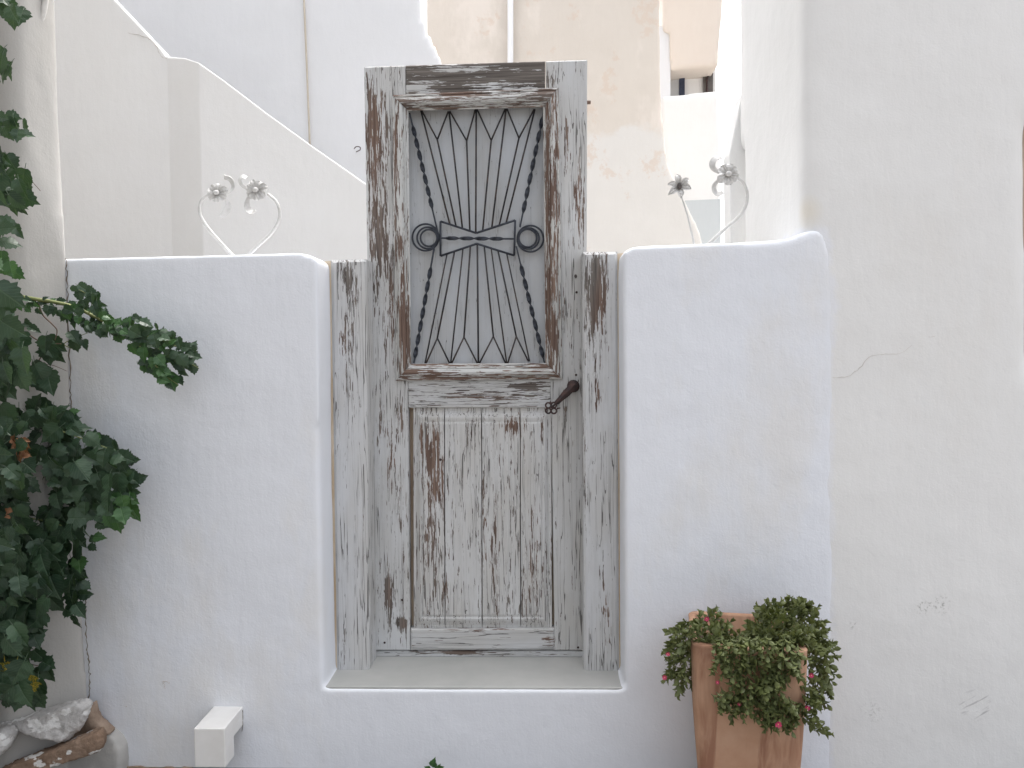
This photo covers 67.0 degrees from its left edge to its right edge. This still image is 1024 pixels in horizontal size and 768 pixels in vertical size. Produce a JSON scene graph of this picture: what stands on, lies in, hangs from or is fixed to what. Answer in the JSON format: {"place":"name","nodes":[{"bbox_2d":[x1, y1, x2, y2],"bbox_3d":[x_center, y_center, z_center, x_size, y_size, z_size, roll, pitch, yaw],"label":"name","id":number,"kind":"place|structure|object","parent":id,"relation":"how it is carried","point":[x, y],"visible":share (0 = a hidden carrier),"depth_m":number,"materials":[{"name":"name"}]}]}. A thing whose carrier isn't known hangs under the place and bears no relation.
{"place":"outdoors","nodes":[
{"label":"outdoors","id":0,"kind":"place"},
{"bbox_2d":[716,0,741,242],"label":"sky","id":1,"kind":"structure","parent":0,"point":[728,69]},
{"label":"ground","id":2,"kind":"structure","parent":0,"visible":0},
{"bbox_2d":[0,0,86,767],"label":"house","id":3,"kind":"structure","parent":2,"relation":"on","point":[28,92],"depth_m":2.47,"materials":[{"name":"white paint"}]},
{"bbox_2d":[41,0,48,21],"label":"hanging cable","id":4,"kind":"object","parent":3,"relation":"attached to","point":[44,7],"visible":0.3,"depth_m":2.45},
{"bbox_2d":[0,0,201,712],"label":"climbing vine","id":5,"kind":"object","parent":3,"relation":"attached to","point":[34,565],"visible":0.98,"depth_m":2.31,"materials":[{"name":"green plant"}]},
{"bbox_2d":[3,727,106,767],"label":"stone","id":6,"kind":"object","parent":2,"relation":"on","point":[90,742],"visible":0.99,"depth_m":2.40,"materials":[{"name":"brown stone"}]},
{"bbox_2d":[0,724,19,755],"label":"stone","id":7,"kind":"object","parent":6,"relation":"on","point":[9,733],"visible":0.89,"depth_m":2.38,"materials":[{"name":"grey stone"}]},
{"bbox_2d":[0,698,92,742],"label":"stone","id":8,"kind":"object","parent":6,"relation":"on","point":[62,722],"visible":0.99,"depth_m":2.43,"materials":[{"name":"grey stone"}]},
{"bbox_2d":[68,700,128,767],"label":"wall footing","id":9,"kind":"object","parent":2,"relation":"on","point":[113,752],"depth_m":2.55,"materials":[{"name":"plaster"},{"name":"concrete"}]},
{"bbox_2d":[117,0,441,182],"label":"house","id":10,"kind":"structure","parent":2,"relation":"on","point":[253,51],"depth_m":4.79,"materials":[{"name":"white paint"}]},
{"bbox_2d":[303,0,310,144],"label":"cable","id":11,"kind":"object","parent":10,"relation":"attached to","point":[306,72],"depth_m":4.77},
{"bbox_2d":[424,757,443,767],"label":"weed","id":12,"kind":"object","parent":2,"relation":"on","point":[432,763],"visible":1,"depth_m":2.49,"materials":[{"name":"green plant"}]},
{"bbox_2d":[65,231,831,767],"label":"garden wall","id":13,"kind":"structure","parent":2,"relation":"on","point":[211,575],"depth_m":2.54,"materials":[{"name":"white paint"}]},
{"bbox_2d":[198,175,234,254],"bbox_3d":[-1.013,-0.569,2.650,0.141,0.290,0.044,-1,2,2],"label":"iron flower","id":14,"kind":"object","parent":13,"relation":"on","point":[216,192],"visible":0.94,"depth_m":2.64,"materials":[{"name":"white metal"}]},
{"bbox_2d":[194,706,242,766],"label":"drain spout","id":15,"kind":"object","parent":13,"relation":"attached to","point":[216,728],"visible":0.84,"depth_m":2.44,"materials":[{"name":"white paint"}]},
{"bbox_2d":[238,175,280,254],"bbox_3d":[-0.866,-0.576,2.644,0.145,0.283,0.044,-1,2,2],"label":"iron flower","id":16,"kind":"object","parent":13,"relation":"on","point":[254,189],"visible":0.97,"depth_m":2.64,"materials":[{"name":"white metal"}]},
{"bbox_2d":[326,656,622,689],"bbox_3d":[-0.119,1.038,2.733,1.020,0.094,0.353,-1,2,2],"label":"doorstep","id":17,"kind":"object","parent":13,"relation":"attached to","point":[484,673],"visible":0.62,"depth_m":2.65,"materials":[{"name":"grey paint"}]},
{"bbox_2d":[324,259,375,669],"bbox_3d":[-0.567,0.292,2.733,0.152,1.446,0.108,-1,2,2],"label":"post","id":18,"kind":"object","parent":17,"relation":"on","point":[352,402],"depth_m":2.68,"materials":[{"name":"paint"}]},
{"bbox_2d":[364,60,590,656],"bbox_3d":[-0.115,-0.070,2.762,0.807,2.126,0.100,-1,2,2],"label":"wooden door","id":19,"kind":"structure","parent":17,"relation":"on","point":[476,191],"depth_m":2.77,"materials":[{"name":"paint"}]},
{"bbox_2d":[581,252,622,670],"bbox_3d":[0.317,0.276,2.701,0.146,1.454,0.108,-1,2,2],"label":"post","id":20,"kind":"object","parent":17,"relation":"on","point":[600,467],"depth_m":2.65,"materials":[{"name":"paint"}]},
{"bbox_2d":[668,174,694,243],"bbox_3d":[0.571,-0.578,2.591,0.098,0.248,0.042,-1,2,2],"label":"iron flower","id":21,"kind":"object","parent":13,"relation":"on","point":[679,185],"visible":0.96,"depth_m":2.58,"materials":[{"name":"white metal"}]},
{"bbox_2d":[707,156,748,243],"bbox_3d":[0.722,-0.612,2.585,0.147,0.305,0.045,-1,2,2],"label":"iron flower","id":22,"kind":"object","parent":13,"relation":"on","point":[729,175],"visible":0.97,"depth_m":2.58,"materials":[{"name":"white metal"}]},
{"bbox_2d":[427,0,701,253],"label":"house","id":23,"kind":"structure","parent":2,"relation":"on","point":[631,202],"depth_m":7.39,"materials":[{"name":"beige paint"}]},
{"bbox_2d":[659,0,721,243],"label":"house","id":24,"kind":"structure","parent":2,"relation":"on","point":[689,32],"depth_m":9.58,"materials":[{"name":"white paint"}]},
{"bbox_2d":[670,78,684,95],"bbox_3d":[2.096,-3.850,9.996,0.263,0.414,0.060,-1,2,2],"label":"window frame","id":25,"kind":"structure","parent":24,"relation":"in","point":[677,87],"depth_m":9.99,"materials":[{"name":"blue paint"}]},
{"bbox_2d":[703,73,712,92],"bbox_3d":[2.526,-3.849,9.963,0.125,0.425,0.075,-1,2,2],"label":"window","id":26,"kind":"structure","parent":24,"relation":"in","point":[707,81],"depth_m":9.95,"materials":[{"name":"metal"}]},
{"bbox_2d":[688,611,807,767],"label":"plant pot","id":27,"kind":"object","parent":2,"relation":"on","point":[720,742],"visible":0.54,"depth_m":2.20,"materials":[{"name":"ceramic"}]},
{"bbox_2d":[660,594,841,738],"bbox_3d":[0.701,0.795,2.249,0.555,0.374,0.349,-1,2,2],"label":"trailing succulent","id":28,"kind":"object","parent":27,"relation":"in","point":[777,637],"visible":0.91,"depth_m":2.16,"materials":[{"name":"green plant"}]},
{"bbox_2d":[741,0,1023,767],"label":"house","id":29,"kind":"structure","parent":2,"relation":"on","point":[882,142],"depth_m":2.48,"materials":[{"name":"white paint"}]},
{"bbox_2d":[723,96,745,242],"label":"buttress","id":30,"kind":"structure","parent":29,"relation":"attached to","point":[734,194],"depth_m":3.31,"materials":[{"name":"white paint"}]},
{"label":"courtyard","id":31,"kind":"structure","parent":0,"visible":0},
{"bbox_2d":[54,0,366,260],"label":"stair parapet","id":32,"kind":"structure","parent":31,"relation":"on","point":[156,141],"depth_m":3.76,"materials":[{"name":"white paint"}]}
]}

